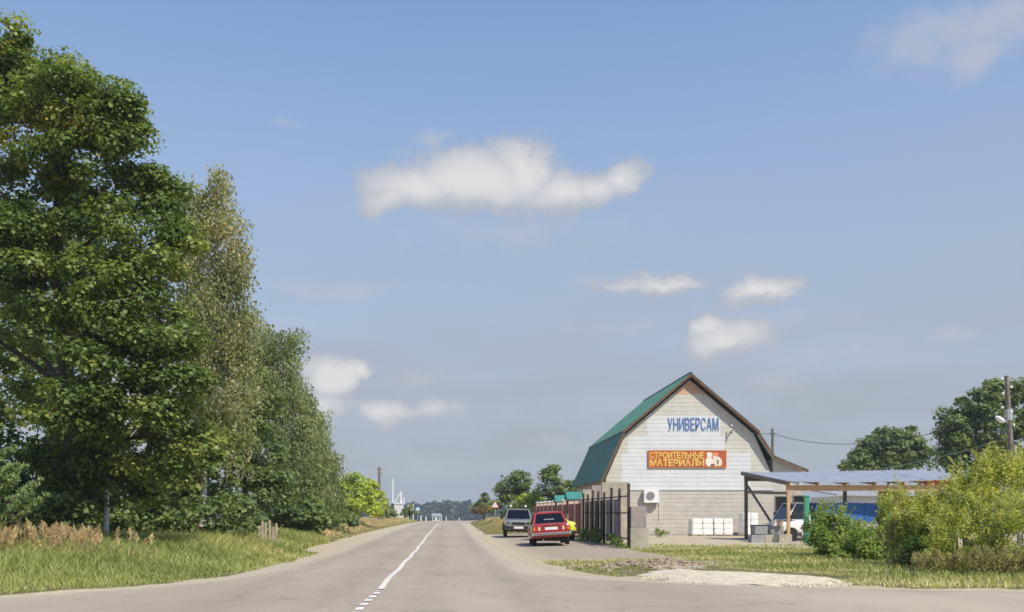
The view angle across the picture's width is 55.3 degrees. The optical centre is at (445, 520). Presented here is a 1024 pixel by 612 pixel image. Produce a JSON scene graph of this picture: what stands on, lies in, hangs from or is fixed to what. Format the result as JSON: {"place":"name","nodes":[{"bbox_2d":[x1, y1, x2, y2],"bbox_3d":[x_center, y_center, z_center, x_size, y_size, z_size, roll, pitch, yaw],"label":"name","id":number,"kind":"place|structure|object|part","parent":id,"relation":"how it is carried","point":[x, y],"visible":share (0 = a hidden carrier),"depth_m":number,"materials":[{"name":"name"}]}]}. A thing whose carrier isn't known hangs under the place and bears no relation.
{"place":"outdoors","nodes":[
{"label":"outdoors","id":0,"kind":"place"},
{"bbox_2d":[80,523,156,558],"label":"reed grass","id":1,"kind":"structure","parent":0,"point":[117,537],"depth_m":22.64,"materials":[{"name":"beige plant"}]},
{"bbox_2d":[0,525,330,594],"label":"verge grass","id":2,"kind":"structure","parent":0,"point":[198,553],"depth_m":21.74,"materials":[{"name":"green plant"}]},
{"bbox_2d":[272,517,417,546],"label":"meadow grass","id":3,"kind":"structure","parent":0,"point":[367,525],"depth_m":81.32,"materials":[{"name":"plant"}]},
{"bbox_2d":[474,517,527,532],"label":"roadside meadow grass","id":4,"kind":"structure","parent":0,"point":[491,524],"depth_m":94.46,"materials":[{"name":"plant"}]},
{"bbox_2d":[0,521,1023,611],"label":"road","id":5,"kind":"structure","parent":0,"point":[455,566],"depth_m":15.13,"materials":[{"name":"grey asphalt"}]},
{"bbox_2d":[354,521,446,609],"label":"road marking","id":6,"kind":"object","parent":5,"relation":"on","point":[381,587],"visible":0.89,"depth_m":19.09,"materials":[{"name":"paint"}]},
{"bbox_2d":[0,521,1023,595],"bbox_3d":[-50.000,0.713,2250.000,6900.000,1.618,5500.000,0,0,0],"label":"ground","id":7,"kind":"structure","parent":0,"point":[517,546],"depth_m":30.28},
{"bbox_2d":[1,498,48,528],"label":"shrub","id":8,"kind":"object","parent":7,"relation":"on","point":[21,521],"visible":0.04,"depth_m":35.38,"materials":[{"name":"green plant"}]},
{"bbox_2d":[0,423,50,529],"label":"pine tree","id":9,"kind":"object","parent":7,"relation":"on","point":[9,472],"visible":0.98,"depth_m":21.50,"materials":[{"name":"green plant"}]},
{"bbox_2d":[0,518,100,558],"bbox_3d":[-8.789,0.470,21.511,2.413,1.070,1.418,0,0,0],"label":"reed grass","id":10,"kind":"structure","parent":7,"relation":"on","point":[55,532],"depth_m":21.35,"materials":[{"name":"beige plant"}]},
{"bbox_2d":[21,487,101,539],"bbox_3d":[-10.710,0.028,27.096,2.248,1.979,1.796,0,0,0],"label":"shrub","id":11,"kind":"object","parent":7,"relation":"on","point":[49,511],"visible":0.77,"depth_m":26.85,"materials":[{"name":"green plant"}]},
{"bbox_2d":[2,433,137,525],"bbox_3d":[-16.213,-1.412,40.222,8.447,4.886,5.318,0,0,0],"label":"shrub","id":12,"kind":"object","parent":7,"relation":"on","point":[33,437],"visible":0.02,"depth_m":38.81,"materials":[{"name":"green plant"}]},
{"bbox_2d":[54,320,138,534],"bbox_3d":[-11.263,-2.886,31.661,3.179,7.904,3.244,0,0,0],"label":"birch tree","id":13,"kind":"object","parent":7,"relation":"on","point":[106,519],"visible":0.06,"depth_m":31.10,"materials":[{"name":"green plant"}]},
{"bbox_2d":[86,480,133,529],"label":"shrub","id":14,"kind":"object","parent":7,"relation":"on","point":[101,524],"visible":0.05,"depth_m":35.17,"materials":[{"name":"green plant"}]},
{"bbox_2d":[0,176,231,490],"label":"linden tree","id":15,"kind":"object","parent":7,"relation":"on","point":[6,411],"visible":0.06,"depth_m":36.01,"materials":[{"name":"green plant"}]},
{"bbox_2d":[0,8,245,533],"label":"maple tree","id":16,"kind":"object","parent":7,"relation":"on","point":[86,414],"visible":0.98,"depth_m":25.87,"materials":[{"name":"green plant"}]},
{"bbox_2d":[93,480,173,534],"bbox_3d":[-10.702,-0.290,34.038,2.647,2.713,2.793,0,0,-37],"label":"shrub","id":17,"kind":"object","parent":7,"relation":"on","point":[116,520],"visible":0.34,"depth_m":33.42,"materials":[{"name":"green plant"}]},
{"bbox_2d":[129,480,216,533],"bbox_3d":[-8.926,-0.142,31.938,2.764,2.417,2.250,0,0,0],"label":"shrub","id":18,"kind":"object","parent":7,"relation":"on","point":[166,519],"visible":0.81,"depth_m":31.81,"materials":[{"name":"green plant"}]},
{"bbox_2d":[103,427,244,525],"bbox_3d":[-11.273,-1.398,39.998,5.397,4.763,5.380,0,0,30],"label":"shrub","id":19,"kind":"object","parent":7,"relation":"on","point":[209,487],"visible":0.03,"depth_m":38.92,"materials":[{"name":"green plant"}]},
{"bbox_2d":[149,164,270,526],"bbox_3d":[-9.061,-5.985,37.114,5.620,14.075,4.533,0,0,34],"label":"birch tree","id":20,"kind":"object","parent":7,"relation":"on","point":[233,334],"visible":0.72,"depth_m":35.77,"materials":[{"name":"green plant"}]},
{"bbox_2d":[178,491,258,537],"bbox_3d":[-7.916,0.031,33.947,2.975,2.101,2.572,0,0,0],"label":"shrub","id":21,"kind":"object","parent":7,"relation":"on","point":[194,500],"visible":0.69,"depth_m":33.71,"materials":[{"name":"green plant"}]},
{"bbox_2d":[211,496,271,533],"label":"shrub","id":22,"kind":"object","parent":7,"relation":"on","point":[254,518],"visible":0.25,"depth_m":37.91,"materials":[{"name":"green plant"}]},
{"bbox_2d":[206,342,300,522],"bbox_3d":[-8.611,-3.358,40.928,4.728,8.805,4.462,0,0,-37],"label":"aspen tree","id":23,"kind":"object","parent":7,"relation":"on","point":[266,480],"visible":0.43,"depth_m":40.66,"materials":[{"name":"green plant"}]},
{"bbox_2d":[258,520,278,542],"bbox_3d":[-6.292,0.579,34.520,0.744,1.193,0.070,0,0,0],"label":"picket fence","id":24,"kind":"object","parent":7,"relation":"on","point":[261,528],"visible":0.7,"depth_m":34.48,"materials":[{"name":"brown wood"}]},
{"bbox_2d":[231,319,340,528],"bbox_3d":[-8.154,-4.756,49.818,5.565,11.410,4.929,0,0,0],"label":"birch tree","id":25,"kind":"object","parent":7,"relation":"on","point":[310,481],"visible":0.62,"depth_m":49.54,"materials":[{"name":"green plant"}]},
{"bbox_2d":[265,495,347,536],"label":"shrub","id":26,"kind":"object","parent":7,"relation":"on","point":[316,519],"visible":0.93,"depth_m":46.49,"materials":[{"name":"green plant"}]},
{"bbox_2d":[279,382,348,530],"bbox_3d":[-7.845,-3.702,60.008,3.477,9.515,5.234,0,0,30],"label":"birch tree","id":27,"kind":"object","parent":7,"relation":"on","point":[336,468],"visible":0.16,"depth_m":60.04,"materials":[{"name":"green plant"}]},
{"bbox_2d":[332,506,361,532],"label":"shrub","id":28,"kind":"object","parent":7,"relation":"on","point":[352,520],"visible":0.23,"depth_m":61.79,"materials":[{"name":"green plant"}]},
{"bbox_2d":[334,470,389,521],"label":"lime bush","id":29,"kind":"object","parent":7,"relation":"on","point":[360,497],"visible":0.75,"depth_m":83.07,"materials":[{"name":"green plant"}]},
{"bbox_2d":[376,467,382,519],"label":"utility pole","id":30,"kind":"object","parent":7,"relation":"on","point":[379,469],"visible":0.35,"depth_m":111.89,"materials":[{"name":"brown wood"}]},
{"bbox_2d":[367,506,391,519],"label":"shrub","id":31,"kind":"object","parent":7,"relation":"on","point":[389,510],"visible":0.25,"depth_m":117.64,"materials":[{"name":"green plant"}]},
{"bbox_2d":[384,506,397,517],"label":"shrub","id":32,"kind":"object","parent":7,"relation":"on","point":[392,513],"visible":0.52,"depth_m":130.04,"materials":[{"name":"green plant"}]},
{"bbox_2d":[392,478,404,517],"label":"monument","id":33,"kind":"object","parent":7,"relation":"on","point":[398,507],"visible":0.69,"depth_m":164.60,"materials":[{"name":"concrete"}]},
{"bbox_2d":[399,504,419,517],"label":"shrub","id":34,"kind":"object","parent":7,"relation":"on","point":[410,511],"visible":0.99,"depth_m":149.55,"materials":[{"name":"green plant"}]},
{"bbox_2d":[432,513,440,520],"bbox_3d":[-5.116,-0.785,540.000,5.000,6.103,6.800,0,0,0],"label":"bus","id":35,"kind":"object","parent":7,"relation":"on","point":[435,516],"visible":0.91,"depth_m":537.00,"materials":[{"name":"grey metal"}]},
{"bbox_2d":[469,503,491,520],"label":"roadside bush","id":36,"kind":"object","parent":7,"relation":"on","point":[481,509],"visible":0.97,"depth_m":127.39,"materials":[{"name":"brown plant"}]},
{"bbox_2d":[469,492,495,514],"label":"roadside bush","id":37,"kind":"object","parent":7,"relation":"on","point":[485,498],"visible":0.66,"depth_m":134.59,"materials":[{"name":"green plant"}]},
{"bbox_2d":[491,501,498,507],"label":"road sign","id":38,"kind":"object","parent":7,"relation":"on","point":[495,505],"visible":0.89,"depth_m":99.98,"materials":[{"name":"white metal"}]},
{"bbox_2d":[491,469,537,516],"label":"roadside tree","id":39,"kind":"object","parent":7,"relation":"on","point":[516,482],"visible":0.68,"depth_m":104.37,"materials":[{"name":"green plant"}]},
{"bbox_2d":[500,505,531,536],"bbox_3d":[4.143,0.029,55.535,2.040,1.812,3.928,1,0,3],"label":"parked car","id":40,"kind":"object","parent":7,"relation":"on","point":[515,520],"visible":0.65,"depth_m":54.21,"materials":[{"name":"grey paint"}]},
{"bbox_2d":[506,488,546,511],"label":"roadside bush","id":41,"kind":"object","parent":7,"relation":"on","point":[530,499],"visible":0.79,"depth_m":97.19,"materials":[{"name":"green plant"}]},
{"bbox_2d":[526,511,570,545],"bbox_3d":[4.414,0.331,41.878,1.770,1.430,4.308,-4,0,2],"label":"parked car","id":42,"kind":"object","parent":7,"relation":"on","point":[548,525],"visible":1,"depth_m":40.02,"materials":[{"name":"red paint"}]},
{"bbox_3d":[4.343,-0.092,40.717,1.470,0.518,0.466,-4,0,2],"label":"rear window frame","id":43,"kind":"part","parent":42,"relation":"part of","materials":[{"name":"red paint"}]},
{"bbox_3d":[4.343,-0.075,40.703,1.252,0.401,0.357,-4,0,2],"label":"rear window","id":44,"kind":"part","parent":42,"relation":"part of","materials":[{"name":"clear glass"}]},
{"bbox_2d":[528,519,576,539],"bbox_3d":[5.319,0.296,48.440,1.880,1.375,3.821,0,0,-9],"label":"parked car","id":45,"kind":"object","parent":7,"relation":"on","point":[573,525],"visible":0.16,"depth_m":46.83,"materials":[{"name":"yellow paint"}]},
{"bbox_2d":[534,464,576,501],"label":"roadside tree","id":46,"kind":"object","parent":7,"relation":"on","point":[549,473],"visible":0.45,"depth_m":94.38,"materials":[{"name":"green plant"}]},
{"bbox_2d":[533,497,581,534],"bbox_3d":[7.750,-0.134,68.765,0.500,2.744,30.030,0,0,0],"label":"panel fence","id":47,"kind":"object","parent":7,"relation":"on","point":[543,506],"visible":0.41,"depth_m":59.80,"materials":[{"name":"metal"}]},
{"bbox_2d":[553,495,564,510],"bbox_3d":[7.511,-0.298,64.100,0.674,2.706,1.200,0,0,0],"label":"gate canopy","id":48,"kind":"object","parent":7,"relation":"on","point":[558,498],"visible":0.55,"depth_m":63.98,"materials":[{"name":"teal metal"}]},
{"bbox_2d":[564,492,581,536],"bbox_3d":[7.251,-0.247,55.100,0.897,2.748,1.200,0,0,0],"label":"gate canopy","id":49,"kind":"object","parent":7,"relation":"on","point":[573,495],"visible":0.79,"depth_m":55.03,"materials":[{"name":"teal metal"}]},
{"bbox_2d":[575,528,595,540],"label":"weed clump","id":50,"kind":"object","parent":7,"relation":"on","point":[584,534],"visible":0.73,"depth_m":46.79,"materials":[{"name":"green plant"}]},
{"bbox_2d":[582,489,590,528],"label":"concrete slab","id":51,"kind":"structure","parent":7,"relation":"on","point":[586,491],"depth_m":52.19,"materials":[{"name":"grey concrete"}]},
{"bbox_2d":[586,526,603,542],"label":"weed clump","id":52,"kind":"object","parent":7,"relation":"on","point":[596,538],"visible":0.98,"depth_m":43.81,"materials":[{"name":"green plant"}]},
{"bbox_2d":[591,485,600,500],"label":"concrete slab","id":53,"kind":"structure","parent":7,"relation":"on","point":[595,488],"depth_m":49.39,"materials":[{"name":"grey concrete"}]},
{"bbox_2d":[582,484,629,547],"bbox_3d":[7.119,-0.032,43.900,0.138,2.818,12.500,0,0,0],"label":"metal fence","id":54,"kind":"object","parent":7,"relation":"on","point":[604,514],"visible":0.69,"depth_m":43.19,"materials":[{"name":"black metal"}]},
{"bbox_2d":[601,482,628,541],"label":"concrete slab","id":55,"kind":"structure","parent":7,"relation":"on","point":[607,486],"depth_m":46.09,"materials":[{"name":"grey concrete"}]},
{"bbox_2d":[208,499,1023,520],"bbox_3d":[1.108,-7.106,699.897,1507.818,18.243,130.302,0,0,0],"label":"forest","id":56,"kind":"object","parent":7,"relation":"on","point":[448,510],"visible":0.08,"depth_m":666.15,"materials":[{"name":"green plant"}]},
{"bbox_2d":[608,533,625,548],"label":"weed clump","id":57,"kind":"object","parent":7,"relation":"on","point":[615,540],"visible":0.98,"depth_m":37.94,"materials":[{"name":"green plant"}]},
{"bbox_2d":[630,506,648,547],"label":"gate pier","id":58,"kind":"structure","parent":7,"relation":"on","point":[639,533],"depth_m":37.48,"materials":[{"name":"concrete"}]},
{"bbox_2d":[566,556,729,572],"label":"soil clods","id":59,"kind":"object","parent":7,"relation":"on","point":[667,560],"visible":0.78,"depth_m":22.09,"materials":[{"name":"brown soil"}]},
{"bbox_2d":[653,527,669,536],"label":"weed clump","id":60,"kind":"object","parent":7,"relation":"on","point":[660,533],"visible":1,"depth_m":62.04,"materials":[{"name":"green plant"}]},
{"bbox_2d":[571,372,808,535],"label":"shop building","id":61,"kind":"structure","parent":7,"relation":"on","point":[618,452],"depth_m":69.98,"materials":[{"name":"beige"}]},
{"bbox_2d":[643,490,659,519],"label":"air conditioner","id":62,"kind":"object","parent":61,"relation":"attached to","point":[650,496],"visible":0.99,"depth_m":69.48,"materials":[{"name":"white plastic"}]},
{"bbox_2d":[648,450,725,467],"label":"banner","id":63,"kind":"object","parent":61,"relation":"attached to","point":[686,458],"visible":1,"depth_m":69.89,"materials":[{"name":"orange plastic"}]},
{"bbox_2d":[668,418,718,430],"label":"shop sign","id":64,"kind":"object","parent":61,"relation":"attached to","point":[697,425],"visible":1,"depth_m":69.93,"materials":[{"name":"blue plastic"}]},
{"bbox_2d":[775,496,785,511],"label":"window","id":65,"kind":"structure","parent":61,"relation":"in","point":[779,500],"depth_m":69.98,"materials":[{"name":"grey glass"}]},
{"bbox_2d":[793,495,804,501],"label":"window","id":66,"kind":"structure","parent":61,"relation":"in","point":[796,498],"depth_m":69.98,"materials":[{"name":"grey glass"}]},
{"bbox_2d":[688,518,712,535],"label":"wrapped pallet","id":67,"kind":"object","parent":7,"relation":"on","point":[700,526],"visible":0.95,"depth_m":67.12,"materials":[{"name":"white plastic"}]},
{"bbox_2d":[711,518,732,535],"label":"wrapped pallet","id":68,"kind":"object","parent":7,"relation":"on","point":[722,526],"visible":0.89,"depth_m":67.11,"materials":[{"name":"white plastic"}]},
{"bbox_2d":[726,520,738,535],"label":"leaning board","id":69,"kind":"object","parent":7,"relation":"on","point":[735,527],"visible":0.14,"depth_m":69.09,"materials":[{"name":"concrete"}]},
{"bbox_2d":[636,569,851,587],"bbox_3d":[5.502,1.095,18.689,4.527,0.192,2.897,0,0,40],"label":"gravel bed","id":70,"kind":"object","parent":7,"relation":"on","point":[719,577],"visible":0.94,"depth_m":18.05,"materials":[{"name":"beige gravel"}]},
{"bbox_2d":[738,513,757,535],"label":"wrapped pallet","id":71,"kind":"object","parent":7,"relation":"on","point":[752,518],"visible":0.54,"depth_m":67.17,"materials":[{"name":"white plastic"}]},
{"bbox_2d":[748,535,764,542],"bbox_3d":[15.654,0.951,49.000,0.660,0.415,0.550,0,0,-2],"label":"concrete block","id":72,"kind":"object","parent":7,"relation":"on","point":[756,538],"depth_m":48.73,"materials":[{"name":"grey concrete"}]},
{"bbox_2d":[751,526,767,533],"bbox_3d":[16.170,0.510,50.100,0.660,0.415,0.550,0,0,-2],"label":"concrete block","id":73,"kind":"object","parent":7,"relation":"on","point":[759,529],"depth_m":49.83,"materials":[{"name":"grey concrete"}]},
{"bbox_2d":[750,525,769,534],"bbox_3d":[17.239,0.700,53.000,1.060,0.900,0.780,0,0,0],"label":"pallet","id":74,"kind":"object","parent":7,"relation":"on","point":[758,534],"visible":0.18,"depth_m":52.64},
{"bbox_2d":[765,535,777,542],"bbox_3d":[16.391,0.934,49.100,0.660,0.415,0.550,0,0,3],"label":"concrete block","id":75,"kind":"object","parent":7,"relation":"on","point":[771,538],"depth_m":48.83,"materials":[{"name":"grey concrete"}]},
{"bbox_2d":[769,429,775,452],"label":"utility pole","id":76,"kind":"object","parent":7,"relation":"on","point":[772,433],"visible":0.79,"depth_m":79.90,"materials":[{"name":"grey concrete"}]},
{"bbox_2d":[768,526,783,533],"bbox_3d":[17.030,0.500,50.200,0.660,0.415,0.550,0,0,-1],"label":"concrete block","id":77,"kind":"object","parent":7,"relation":"on","point":[775,529],"depth_m":49.93,"materials":[{"name":"grey concrete"}]},
{"bbox_2d":[771,520,776,525],"bbox_3d":[16.861,0.135,49.900,0.340,0.310,0.331,0,0,0],"label":"bucket","id":78,"kind":"object","parent":77,"relation":"on","point":[773,522],"visible":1,"depth_m":49.78,"materials":[{"name":"white plastic"}]},
{"bbox_2d":[777,520,783,525],"bbox_3d":[17.142,0.135,49.800,0.340,0.310,0.331,0,0,0],"label":"bucket","id":79,"kind":"object","parent":77,"relation":"on","point":[779,522],"visible":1,"depth_m":49.68,"materials":[{"name":"orange"}]},
{"bbox_2d":[542,543,1023,589],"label":"roadside grass","id":80,"kind":"structure","parent":7,"relation":"on","point":[802,557],"depth_m":22.87,"materials":[{"name":"plant"}]},
{"bbox_2d":[775,534,791,541],"bbox_3d":[17.099,0.911,49.200,0.660,0.415,0.550,0,0,-1],"label":"concrete block","id":81,"kind":"object","parent":7,"relation":"on","point":[784,537],"depth_m":48.93,"materials":[{"name":"grey concrete"}]},
{"bbox_2d":[803,496,809,542],"bbox_3d":[17.625,0.103,47.500,0.270,2.590,0.270,0,0,0],"label":"green post","id":82,"kind":"object","parent":7,"relation":"on","point":[805,503],"visible":0.58,"depth_m":47.39,"materials":[{"name":"metal"}]},
{"bbox_2d":[764,502,879,540],"bbox_3d":[20.366,0.085,52.127,6.280,2.124,2.260,0,0,-6],"label":"truck","id":83,"kind":"object","parent":7,"relation":"on","point":[865,510],"visible":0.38,"depth_m":51.23,"materials":[{"name":"white paint"}]},
{"bbox_3d":[18.529,-0.458,51.116,1.120,0.824,0.133,0,0,-6],"label":"side window","id":84,"kind":"part","parent":83,"relation":"part of","materials":[{"name":"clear glass"}]},
{"bbox_3d":[18.517,-0.472,51.116,1.330,0.915,0.175,0,0,-6],"label":"side window frame","id":85,"kind":"part","parent":83,"relation":"part of","materials":[{"name":"white paint"}]},
{"bbox_2d":[800,498,865,556],"bbox_3d":[11.421,0.230,28.676,1.680,1.866,2.709,0,0,0],"label":"bush","id":86,"kind":"object","parent":7,"relation":"on","point":[821,538],"visible":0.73,"depth_m":28.60,"materials":[{"name":"green plant"}]},
{"bbox_2d":[835,456,854,470],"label":"garden tree","id":87,"kind":"object","parent":7,"relation":"on","point":[840,466],"visible":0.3,"depth_m":94.62,"materials":[{"name":"green plant"}]},
{"bbox_2d":[825,490,894,560],"bbox_3d":[11.797,0.145,26.649,2.329,2.033,2.256,0,0,-16],"label":"bush","id":88,"kind":"object","parent":7,"relation":"on","point":[861,544],"visible":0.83,"depth_m":26.76,"materials":[{"name":"green plant"}]},
{"bbox_2d":[741,470,989,538],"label":"open shed","id":89,"kind":"structure","parent":7,"relation":"on","point":[845,478],"depth_m":52.67,"materials":[{"name":"metal"}]},
{"bbox_2d":[924,480,947,484],"bbox_3d":[25.534,-1.950,50.600,1.100,0.240,0.500,0,0,0],"label":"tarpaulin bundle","id":90,"kind":"object","parent":89,"relation":"on","point":[936,482],"visible":0.5,"depth_m":50.35,"materials":[{"name":"red fabric"}]},
{"bbox_2d":[811,491,951,536],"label":"outbuilding","id":91,"kind":"structure","parent":7,"relation":"on","point":[861,497],"depth_m":64.00,"materials":[{"name":"white"}]},
{"bbox_2d":[841,425,936,484],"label":"garden tree","id":92,"kind":"object","parent":7,"relation":"on","point":[880,454],"visible":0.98,"depth_m":89.24,"materials":[{"name":"green plant"}]},
{"bbox_2d":[875,514,923,563],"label":"bush","id":93,"kind":"object","parent":7,"relation":"on","point":[890,533],"visible":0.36,"depth_m":23.54,"materials":[{"name":"green plant"}]},
{"bbox_2d":[891,520,957,570],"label":"bush","id":94,"kind":"object","parent":7,"relation":"on","point":[916,544],"visible":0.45,"depth_m":21.86,"materials":[{"name":"green plant"}]},
{"bbox_2d":[875,438,1023,557],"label":"bush","id":95,"kind":"object","parent":7,"relation":"on","point":[1009,471],"visible":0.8,"depth_m":21.87,"materials":[{"name":"green plant"}]},
{"bbox_2d":[909,548,991,574],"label":"dry weeds","id":96,"kind":"object","parent":7,"relation":"on","point":[944,560],"visible":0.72,"depth_m":19.36,"materials":[{"name":"plant"}]},
{"bbox_2d":[921,481,1023,574],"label":"bush","id":97,"kind":"object","parent":7,"relation":"on","point":[1004,520],"visible":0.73,"depth_m":19.95,"materials":[{"name":"green plant"}]},
{"bbox_2d":[927,376,1023,513],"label":"garden tree","id":98,"kind":"object","parent":7,"relation":"on","point":[987,400],"visible":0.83,"depth_m":74.22,"materials":[{"name":"green plant"}]},
{"bbox_2d":[953,544,1023,577],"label":"dry weeds","id":99,"kind":"object","parent":7,"relation":"on","point":[984,555],"visible":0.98,"depth_m":18.92,"materials":[{"name":"brown plant"}]},
{"bbox_2d":[995,376,1021,543],"bbox_3d":[25.912,-2.691,44.854,1.527,7.988,0.503,0,0,-19],"label":"lamp pole","id":100,"kind":"object","parent":7,"relation":"on","point":[1008,411],"visible":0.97,"depth_m":44.90,"materials":[{"name":"grey concrete"}]},
{"bbox_2d":[775,413,1003,443],"bbox_3d":[26.659,-5.889,62.501,0.037,2.408,35.017,0,0,2],"label":"overhead wire","id":101,"kind":"object","parent":100,"relation":"attached to","point":[903,438],"visible":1,"depth_m":55.16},
{"bbox_2d":[881,438,1006,468],"bbox_3d":[25.892,-3.421,51.249,0.041,0.828,12.511,0,0,-2],"label":"overhead cable","id":102,"kind":"object","parent":100,"relation":"attached to","point":[944,455],"visible":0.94,"depth_m":50.60,"materials":[{"name":"black rubber"}]},
{"bbox_2d":[0,0,1023,520],"label":"sky","id":103,"kind":"structure","parent":0,"point":[496,230],"materials":[{"name":"blue"}]}
]}

